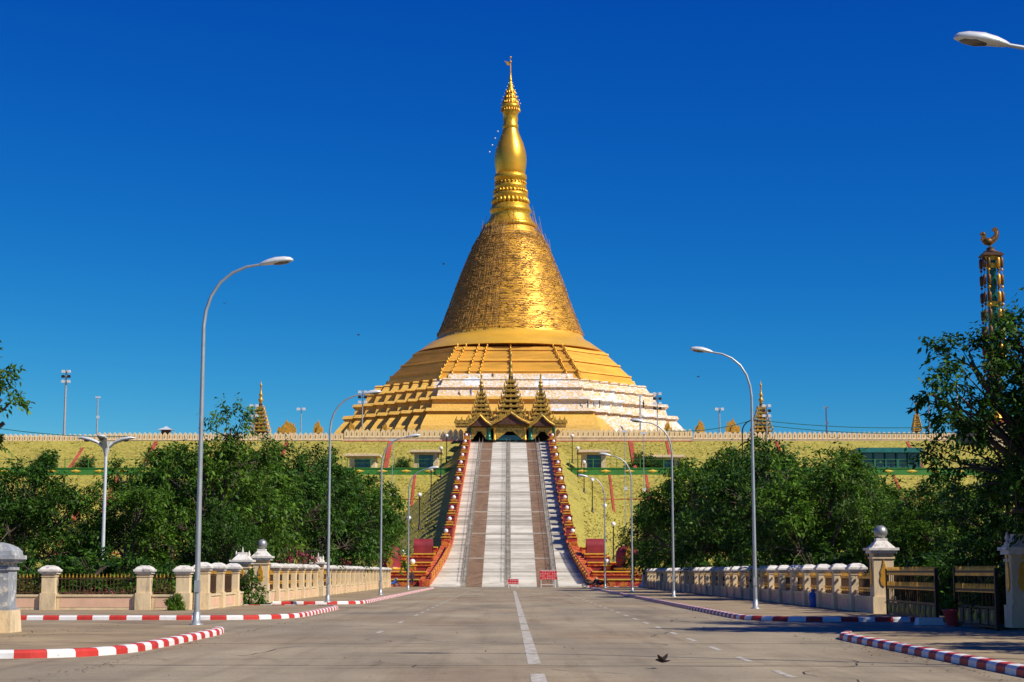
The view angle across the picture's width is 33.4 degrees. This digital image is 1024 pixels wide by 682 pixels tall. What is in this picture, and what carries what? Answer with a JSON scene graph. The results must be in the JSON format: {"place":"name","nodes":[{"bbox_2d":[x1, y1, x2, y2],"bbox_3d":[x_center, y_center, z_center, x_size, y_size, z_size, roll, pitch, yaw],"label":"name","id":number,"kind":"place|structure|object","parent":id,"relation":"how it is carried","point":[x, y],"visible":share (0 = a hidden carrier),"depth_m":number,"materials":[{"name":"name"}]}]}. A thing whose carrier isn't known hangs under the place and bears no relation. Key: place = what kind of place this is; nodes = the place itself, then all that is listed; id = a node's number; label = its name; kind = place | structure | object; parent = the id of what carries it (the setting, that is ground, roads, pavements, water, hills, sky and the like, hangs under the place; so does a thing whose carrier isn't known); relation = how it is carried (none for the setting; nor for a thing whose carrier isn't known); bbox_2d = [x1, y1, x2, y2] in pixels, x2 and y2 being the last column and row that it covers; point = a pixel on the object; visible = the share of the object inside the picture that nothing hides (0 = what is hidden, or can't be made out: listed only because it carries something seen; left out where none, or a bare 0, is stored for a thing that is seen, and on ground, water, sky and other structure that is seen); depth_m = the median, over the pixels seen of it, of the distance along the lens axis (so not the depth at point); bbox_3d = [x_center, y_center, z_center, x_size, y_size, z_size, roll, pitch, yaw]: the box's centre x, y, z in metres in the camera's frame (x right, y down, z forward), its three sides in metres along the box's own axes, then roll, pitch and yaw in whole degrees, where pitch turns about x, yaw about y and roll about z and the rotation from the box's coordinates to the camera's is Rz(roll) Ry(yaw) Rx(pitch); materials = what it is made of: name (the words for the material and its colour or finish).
{"place":"outdoors","nodes":[
{"label":"outdoors","id":0,"kind":"place"},
{"bbox_2d":[0,542,26,632],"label":"gate pier","id":1,"kind":"structure","parent":0,"point":[11,556],"depth_m":42.13,"materials":[{"name":"grey paint"}]},
{"bbox_2d":[0,623,214,649],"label":"pavement","id":2,"kind":"structure","parent":0,"point":[96,635],"depth_m":40.67,"materials":[{"name":"concrete"}]},
{"bbox_2d":[189,256,292,624],"bbox_3d":[-7.740,2.781,48.958,2.759,10.576,0.440,0,-8,0],"label":"street lamp","id":3,"kind":"object","parent":2,"relation":"on","point":[281,260],"visible":1,"depth_m":48.87,"materials":[{"name":"metal"}]},
{"bbox_2d":[20,605,329,614],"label":"pavement","id":4,"kind":"structure","parent":0,"point":[258,609],"depth_m":64.51,"materials":[{"name":"concrete"}]},
{"bbox_2d":[16,565,194,609],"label":"boundary fence","id":5,"kind":"object","parent":4,"relation":"on","point":[50,597],"visible":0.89,"depth_m":67.34,"materials":[{"name":"beige paint"}]},
{"bbox_2d":[163,593,185,610],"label":"garden shrub","id":6,"kind":"object","parent":4,"relation":"on","point":[176,603],"visible":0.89,"depth_m":66.29,"materials":[{"name":"green plant"}]},
{"bbox_2d":[192,562,244,609],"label":"boundary fence","id":7,"kind":"object","parent":4,"relation":"on","point":[220,587],"visible":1,"depth_m":71.42,"materials":[{"name":"beige paint"}]},
{"bbox_2d":[256,587,429,603],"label":"pavement","id":8,"kind":"structure","parent":0,"point":[362,595],"depth_m":108.91,"materials":[{"name":"concrete"}]},
{"bbox_2d":[270,563,320,601],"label":"boundary fence","id":9,"kind":"object","parent":8,"relation":"on","point":[292,581],"visible":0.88,"depth_m":93.73,"materials":[{"name":"beige paint"}]},
{"bbox_2d":[309,553,326,595],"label":"gate pier","id":10,"kind":"structure","parent":8,"relation":"on","point":[321,563],"depth_m":106.64,"materials":[{"name":"beige paint"}]},
{"bbox_2d":[324,565,391,594],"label":"boundary fence","id":11,"kind":"object","parent":8,"relation":"on","point":[351,579],"visible":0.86,"depth_m":129.44,"materials":[{"name":"beige paint"}]},
{"bbox_2d":[377,434,420,594],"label":"street lamp","id":12,"kind":"object","parent":8,"relation":"on","point":[380,567],"visible":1,"depth_m":112.37,"materials":[{"name":"metal"}]},
{"bbox_2d":[379,545,403,570],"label":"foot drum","id":13,"kind":"object","parent":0,"point":[394,564],"visible":0.37,"depth_m":190.31,"materials":[{"name":"red paint"}]},
{"bbox_2d":[0,441,1015,567],"bbox_3d":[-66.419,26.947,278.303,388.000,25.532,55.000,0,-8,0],"label":"embankment","id":14,"kind":"structure","parent":0,"point":[128,450],"depth_m":301.41,"materials":[{"name":"yellow plant"}]},
{"bbox_2d":[0,459,451,474],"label":"planter wall","id":15,"kind":"structure","parent":14,"relation":"on","point":[362,471],"depth_m":282.24,"materials":[{"name":"green paint"}]},
{"bbox_2d":[344,453,381,467],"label":"small building","id":16,"kind":"structure","parent":14,"relation":"on","point":[362,460],"depth_m":286.83,"materials":[{"name":"beige paint"}]},
{"bbox_2d":[409,450,443,467],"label":"small building","id":17,"kind":"structure","parent":14,"relation":"on","point":[427,458],"depth_m":286.91,"materials":[{"name":"beige paint"}]},
{"bbox_2d":[578,450,610,467],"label":"small building","id":18,"kind":"structure","parent":14,"relation":"on","point":[588,456],"depth_m":286.96,"materials":[{"name":"beige paint"}]},
{"bbox_2d":[623,450,655,467],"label":"garden shrub","id":19,"kind":"object","parent":14,"relation":"on","point":[637,458],"visible":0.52,"depth_m":285.00,"materials":[{"name":"green plant"}]},
{"bbox_2d":[649,455,685,467],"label":"small building","id":20,"kind":"structure","parent":14,"relation":"on","point":[668,460],"depth_m":286.74,"materials":[{"name":"beige paint"}]},
{"bbox_2d":[567,459,982,474],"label":"planter wall","id":21,"kind":"structure","parent":14,"relation":"on","point":[654,471],"depth_m":282.35,"materials":[{"name":"green paint"}]},
{"bbox_2d":[357,447,662,573],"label":"stair berm","id":22,"kind":"structure","parent":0,"point":[445,484],"depth_m":251.08,"materials":[{"name":"yellow plant"}]},
{"bbox_2d":[391,428,470,586],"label":"stair balustrade","id":23,"kind":"object","parent":22,"relation":"on","point":[427,559],"visible":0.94,"depth_m":199.69,"materials":[{"name":"orange paint"}]},
{"bbox_2d":[548,433,641,586],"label":"stair balustrade","id":24,"kind":"object","parent":22,"relation":"on","point":[588,560],"visible":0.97,"depth_m":199.48,"materials":[{"name":"orange paint"}]},
{"bbox_2d":[0,587,1023,681],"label":"road","id":25,"kind":"structure","parent":0,"point":[559,627],"depth_m":35.67,"materials":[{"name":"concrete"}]},
{"bbox_2d":[0,627,223,658],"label":"kerb","id":26,"kind":"structure","parent":25,"relation":"on","point":[107,650],"depth_m":33.44,"materials":[{"name":"white paint"}]},
{"bbox_2d":[21,604,337,619],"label":"kerb","id":27,"kind":"structure","parent":25,"relation":"on","point":[179,617],"depth_m":57.72,"materials":[{"name":"white paint"}]},
{"bbox_2d":[229,548,255,603],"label":"gate pier","id":28,"kind":"structure","parent":25,"relation":"on","point":[244,560],"depth_m":79.22,"materials":[{"name":"beige paint"}]},
{"bbox_2d":[240,568,271,604],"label":"garden shrub","id":29,"kind":"object","parent":25,"relation":"on","point":[246,590],"visible":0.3,"depth_m":78.42,"materials":[{"name":"green plant"}]},
{"bbox_2d":[250,539,274,602],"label":"gate pier","id":30,"kind":"structure","parent":25,"relation":"on","point":[262,556],"depth_m":82.29,"materials":[{"name":"beige paint"}]},
{"bbox_2d":[270,587,433,603],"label":"kerb","id":31,"kind":"structure","parent":25,"relation":"on","point":[349,602],"depth_m":86.64,"materials":[{"name":"white paint"}]},
{"bbox_2d":[325,390,380,601],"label":"street lamp","id":32,"kind":"object","parent":25,"relation":"on","point":[370,392],"visible":1,"depth_m":85.16,"materials":[{"name":"metal"}]},
{"bbox_2d":[13,592,1022,680],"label":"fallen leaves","id":33,"kind":"object","parent":25,"relation":"on","point":[521,635],"visible":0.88,"depth_m":40.66,"materials":[{"name":"brown plant"}]},
{"bbox_2d":[203,615,859,681],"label":"road joints","id":34,"kind":"object","parent":25,"relation":"on","point":[580,641],"visible":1,"depth_m":38.48,"materials":[{"name":"grey concrete"}]},
{"bbox_2d":[376,591,794,681],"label":"road markings","id":35,"kind":"object","parent":25,"relation":"on","point":[531,654],"visible":0.92,"depth_m":38.05,"materials":[{"name":"paint"}]},
{"bbox_2d":[589,587,914,621],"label":"kerb","id":36,"kind":"structure","parent":25,"relation":"on","point":[796,619],"depth_m":56.65,"materials":[{"name":"white paint"}]},
{"bbox_2d":[885,566,938,617],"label":"metal gate","id":37,"kind":"structure","parent":25,"relation":"on","point":[905,608],"depth_m":56.05,"materials":[{"name":"metal"}]},
{"bbox_2d":[839,631,1023,676],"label":"kerb","id":38,"kind":"structure","parent":25,"relation":"on","point":[1010,668],"depth_m":31.40,"materials":[{"name":"white paint"}]},
{"bbox_2d":[938,595,966,625],"bbox_3d":[13.137,8.031,50.923,0.879,0.919,0.748,-3,-8,20],"label":"potted plant","id":39,"kind":"object","parent":25,"relation":"on","point":[950,613],"visible":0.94,"depth_m":50.70,"materials":[{"name":"green plant"}]},
{"bbox_2d":[900,287,1023,547],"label":"broadleaf tree","id":40,"kind":"object","parent":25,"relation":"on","point":[1013,440],"visible":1,"depth_m":44.98,"materials":[{"name":"green plant"}]},
{"bbox_2d":[953,566,999,630],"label":"metal gate","id":41,"kind":"structure","parent":25,"relation":"on","point":[989,588],"depth_m":48.71,"materials":[{"name":"metal"}]},
{"bbox_2d":[964,558,1023,629],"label":"garden shrub","id":42,"kind":"object","parent":25,"relation":"on","point":[1002,584],"visible":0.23,"depth_m":48.97,"materials":[{"name":"green plant"}]},
{"bbox_2d":[997,531,1023,627],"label":"gate pier","id":43,"kind":"structure","parent":25,"relation":"on","point":[1013,560],"depth_m":45.70,"materials":[{"name":"beige paint"}]},
{"bbox_2d":[0,0,1023,440],"label":"sky","id":44,"kind":"structure","parent":0,"point":[802,193],"materials":[{"name":"blue"}]},
{"bbox_2d":[613,545,640,571],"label":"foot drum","id":45,"kind":"object","parent":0,"point":[620,552],"visible":0.42,"depth_m":190.52,"materials":[{"name":"red paint"}]},
{"bbox_2d":[593,587,1003,621],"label":"pavement","id":46,"kind":"structure","parent":0,"point":[740,606],"depth_m":76.15,"materials":[{"name":"concrete"}]},
{"bbox_2d":[599,452,633,590],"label":"street lamp","id":47,"kind":"object","parent":46,"relation":"on","point":[607,454],"visible":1,"depth_m":133.19,"materials":[{"name":"metal"}]},
{"bbox_2d":[630,418,676,596],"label":"street lamp","id":48,"kind":"object","parent":46,"relation":"on","point":[672,511],"visible":1,"depth_m":103.57,"materials":[{"name":"metal"}]},
{"bbox_2d":[690,346,759,608],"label":"street lamp","id":49,"kind":"object","parent":46,"relation":"on","point":[707,350],"visible":1,"depth_m":70.34,"materials":[{"name":"metal"}]},
{"bbox_2d":[643,563,869,611],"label":"boundary fence","id":50,"kind":"object","parent":46,"relation":"on","point":[838,587],"visible":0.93,"depth_m":82.94,"materials":[{"name":"beige paint"}]},
{"bbox_2d":[928,569,965,613],"bbox_3d":[15.239,9.059,59.309,1.354,2.304,1.529,5,-9,-32],"label":"garden shrub","id":51,"kind":"object","parent":46,"relation":"on","point":[947,581],"visible":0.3,"depth_m":59.36,"materials":[{"name":"green plant"}]},
{"bbox_2d":[863,525,898,613],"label":"gate pier","id":52,"kind":"structure","parent":0,"point":[880,550],"depth_m":61.33,"materials":[{"name":"beige paint"}]},
{"bbox_2d":[852,448,922,467],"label":"teal building","id":53,"kind":"structure","parent":0,"point":[888,457],"depth_m":286.09,"materials":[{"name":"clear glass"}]},
{"bbox_2d":[850,631,1023,663],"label":"pavement","id":54,"kind":"structure","parent":0,"point":[1007,646],"depth_m":36.56,"materials":[{"name":"concrete"}]},
{"bbox_2d":[954,31,1023,49],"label":"street lamp","id":55,"kind":"object","parent":54,"relation":"on","point":[971,38],"visible":1,"depth_m":29.58,"materials":[{"name":"metal"}]},
{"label":"garden ground","id":56,"kind":"structure","parent":0,"visible":0},
{"bbox_2d":[0,340,34,456],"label":"broadleaf tree","id":57,"kind":"object","parent":56,"relation":"on","point":[20,402],"visible":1,"depth_m":42.44,"materials":[{"name":"green plant"}]},
{"bbox_2d":[3,541,47,585],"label":"garden shrub","id":58,"kind":"object","parent":56,"relation":"on","point":[30,561],"visible":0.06,"depth_m":74.16,"materials":[{"name":"green plant"}]},
{"bbox_2d":[0,447,111,565],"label":"broadleaf tree","id":59,"kind":"object","parent":56,"relation":"on","point":[20,513],"visible":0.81,"depth_m":84.75,"materials":[{"name":"green plant"}]},
{"bbox_2d":[17,551,124,593],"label":"garden shrub","id":60,"kind":"object","parent":56,"relation":"on","point":[67,563],"visible":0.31,"depth_m":72.53,"materials":[{"name":"green plant"}]},
{"bbox_2d":[51,516,116,565],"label":"broadleaf tree","id":61,"kind":"object","parent":56,"relation":"on","point":[71,526],"visible":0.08,"depth_m":96.63,"materials":[{"name":"green plant"}]},
{"bbox_2d":[58,542,145,593],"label":"garden shrub","id":62,"kind":"object","parent":56,"relation":"on","point":[129,560],"visible":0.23,"depth_m":75.28,"materials":[{"name":"green plant"}]},
{"bbox_2d":[77,434,135,558],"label":"garden lamp","id":63,"kind":"object","parent":56,"relation":"on","point":[104,444],"visible":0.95,"depth_m":78.80,"materials":[{"name":"white metal"}]},
{"bbox_2d":[85,555,143,593],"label":"garden shrub","id":64,"kind":"object","parent":56,"relation":"on","point":[102,562],"visible":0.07,"depth_m":75.11,"materials":[{"name":"green plant"}]},
{"bbox_2d":[72,450,194,579],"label":"broadleaf tree","id":65,"kind":"object","parent":56,"relation":"on","point":[154,515],"visible":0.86,"depth_m":85.20,"materials":[{"name":"green plant"}]},
{"bbox_2d":[68,439,256,565],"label":"broadleaf tree","id":66,"kind":"object","parent":56,"relation":"on","point":[165,548],"visible":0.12,"depth_m":94.52,"materials":[{"name":"green plant"}]},
{"bbox_2d":[154,559,194,605],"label":"garden shrub","id":67,"kind":"object","parent":56,"relation":"on","point":[169,567],"visible":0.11,"depth_m":74.03,"materials":[{"name":"green plant"}]},
{"bbox_2d":[127,392,312,561],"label":"broadleaf tree","id":68,"kind":"object","parent":56,"relation":"on","point":[227,453],"visible":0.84,"depth_m":89.42,"materials":[{"name":"green plant"}]},
{"bbox_2d":[176,494,276,571],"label":"broadleaf tree","id":69,"kind":"object","parent":56,"relation":"on","point":[220,542],"visible":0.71,"depth_m":83.32,"materials":[{"name":"green plant"}]},
{"bbox_2d":[169,442,316,567],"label":"broadleaf tree","id":70,"kind":"object","parent":56,"relation":"on","point":[278,467],"visible":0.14,"depth_m":100.29,"materials":[{"name":"green plant"}]},
{"bbox_2d":[276,546,319,582],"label":"flowering shrub","id":71,"kind":"object","parent":56,"relation":"on","point":[289,559],"visible":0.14,"depth_m":106.74,"materials":[{"name":"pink plant"}]},
{"bbox_2d":[247,434,364,571],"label":"broadleaf tree","id":72,"kind":"object","parent":56,"relation":"on","point":[313,491],"visible":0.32,"depth_m":117.23,"materials":[{"name":"green plant"}]},
{"bbox_2d":[289,441,415,573],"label":"broadleaf tree","id":73,"kind":"object","parent":56,"relation":"on","point":[363,535],"visible":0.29,"depth_m":141.03,"materials":[{"name":"green plant"}]},
{"bbox_2d":[307,463,414,579],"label":"broadleaf tree","id":74,"kind":"object","parent":56,"relation":"on","point":[374,504],"visible":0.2,"depth_m":163.17,"materials":[{"name":"green plant"}]},
{"bbox_2d":[337,502,413,566],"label":"broadleaf tree","id":75,"kind":"object","parent":56,"relation":"on","point":[399,538],"visible":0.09,"depth_m":170.39,"materials":[{"name":"green plant"}]},
{"bbox_2d":[620,532,670,578],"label":"broadleaf tree","id":76,"kind":"object","parent":56,"relation":"on","point":[629,556],"visible":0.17,"depth_m":174.22,"materials":[{"name":"green plant"}]},
{"bbox_2d":[609,479,727,576],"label":"broadleaf tree","id":77,"kind":"object","parent":56,"relation":"on","point":[647,542],"visible":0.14,"depth_m":164.19,"materials":[{"name":"green plant"}]},
{"bbox_2d":[623,439,763,581],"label":"broadleaf tree","id":78,"kind":"object","parent":56,"relation":"on","point":[680,496],"visible":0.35,"depth_m":147.54,"materials":[{"name":"green plant"}]},
{"bbox_2d":[668,440,785,574],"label":"broadleaf tree","id":79,"kind":"object","parent":56,"relation":"on","point":[715,534],"visible":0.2,"depth_m":123.06,"materials":[{"name":"green plant"}]},
{"bbox_2d":[682,432,846,567],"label":"broadleaf tree","id":80,"kind":"object","parent":56,"relation":"on","point":[722,484],"visible":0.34,"depth_m":107.30,"materials":[{"name":"green plant"}]},
{"bbox_2d":[790,538,857,572],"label":"garden shrub","id":81,"kind":"object","parent":56,"relation":"on","point":[813,559],"visible":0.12,"depth_m":89.07,"materials":[{"name":"green plant"}]},
{"bbox_2d":[733,437,919,582],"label":"broadleaf tree","id":82,"kind":"object","parent":56,"relation":"on","point":[802,522],"visible":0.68,"depth_m":90.64,"materials":[{"name":"green plant"}]},
{"bbox_2d":[783,464,934,563],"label":"broadleaf tree","id":83,"kind":"object","parent":56,"relation":"on","point":[872,468],"visible":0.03,"depth_m":103.43,"materials":[{"name":"green plant"}]},
{"bbox_2d":[831,465,917,570],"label":"broadleaf tree","id":84,"kind":"object","parent":56,"relation":"on","point":[866,507],"visible":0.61,"depth_m":78.98,"materials":[{"name":"green plant"}]},
{"bbox_2d":[894,556,933,604],"bbox_3d":[15.068,9.509,65.312,2.816,2.535,3.428,0,-8,-3],"label":"garden shrub","id":85,"kind":"object","parent":56,"relation":"on","point":[905,564],"visible":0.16,"depth_m":64.82,"materials":[{"name":"green plant"}]},
{"bbox_2d":[895,547,966,604],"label":"garden shrub","id":86,"kind":"object","parent":56,"relation":"on","point":[922,558],"visible":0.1,"depth_m":65.19,"materials":[{"name":"green plant"}]},
{"bbox_2d":[876,465,999,566],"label":"broadleaf tree","id":87,"kind":"object","parent":56,"relation":"on","point":[917,528],"visible":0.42,"depth_m":74.71,"materials":[{"name":"green plant"}]},
{"bbox_2d":[926,551,1005,614],"bbox_3d":[16.344,8.639,59.455,3.740,2.766,3.072,-3,-8,19],"label":"garden shrub","id":88,"kind":"object","parent":56,"relation":"on","point":[978,558],"visible":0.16,"depth_m":59.21,"materials":[{"name":"green plant"}]},
{"bbox_2d":[912,446,1023,596],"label":"broadleaf tree","id":89,"kind":"object","parent":56,"relation":"on","point":[973,542],"visible":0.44,"depth_m":61.49,"materials":[{"name":"green plant"}]},
{"label":"ground","id":90,"kind":"structure","parent":0,"visible":0},
{"bbox_2d":[430,436,588,586],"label":"grand stairs","id":91,"kind":"structure","parent":90,"relation":"on","point":[509,525],"depth_m":223.54,"materials":[{"name":"stone"}]},
{"label":"platform","id":92,"kind":"structure","parent":0,"visible":0},
{"bbox_2d":[2,434,96,440],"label":"parapet wall","id":93,"kind":"structure","parent":92,"relation":"on","point":[19,437],"depth_m":311.14,"materials":[{"name":"beige paint"}]},
{"bbox_2d":[61,370,70,434],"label":"light mast","id":94,"kind":"object","parent":92,"relation":"on","point":[65,376],"visible":0.91,"depth_m":323.37,"materials":[{"name":"metal"}]},
{"bbox_2d":[97,432,343,440],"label":"parapet wall","id":95,"kind":"structure","parent":92,"relation":"on","point":[275,436],"depth_m":310.20,"materials":[{"name":"beige paint"}]},
{"bbox_2d":[249,383,270,433],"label":"corner shrine","id":96,"kind":"object","parent":92,"relation":"on","point":[257,429],"visible":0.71,"depth_m":335.17,"materials":[{"name":"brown wood"}]},
{"bbox_2d":[344,429,462,441],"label":"parapet wall","id":97,"kind":"structure","parent":92,"relation":"on","point":[372,435],"depth_m":307.47,"materials":[{"name":"beige paint"}]},
{"bbox_2d":[333,56,683,439],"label":"pagoda","id":98,"kind":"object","parent":92,"relation":"on","point":[422,388],"visible":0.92,"depth_m":390.93,"materials":[{"name":"gold metal"}]},
{"bbox_2d":[437,205,584,337],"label":"bamboo scaffolding","id":99,"kind":"object","parent":98,"relation":"on","point":[474,255],"visible":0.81,"depth_m":405.80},
{"bbox_2d":[454,351,567,440],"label":"entrance pavilion","id":100,"kind":"structure","parent":92,"relation":"on","point":[510,422],"depth_m":307.57,"materials":[{"name":"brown wood"}]},
{"bbox_2d":[555,429,692,441],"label":"parapet wall","id":101,"kind":"structure","parent":92,"relation":"on","point":[603,435],"depth_m":307.53,"materials":[{"name":"beige paint"}]},
{"bbox_2d":[750,381,773,437],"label":"corner shrine","id":102,"kind":"object","parent":92,"relation":"on","point":[760,428],"visible":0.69,"depth_m":335.05,"materials":[{"name":"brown wood"}]},
{"bbox_2d":[693,432,971,440],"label":"parapet wall","id":103,"kind":"structure","parent":92,"relation":"on","point":[795,436],"depth_m":310.37,"materials":[{"name":"beige paint"}]},
{"bbox_2d":[971,421,1011,446],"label":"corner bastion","id":104,"kind":"object","parent":92,"relation":"on","point":[972,434],"visible":0.04,"depth_m":304.55,"materials":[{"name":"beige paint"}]},
{"bbox_2d":[978,227,1005,420],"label":"prayer pillar","id":105,"kind":"structure","parent":104,"relation":"on","point":[991,260],"depth_m":311.45,"materials":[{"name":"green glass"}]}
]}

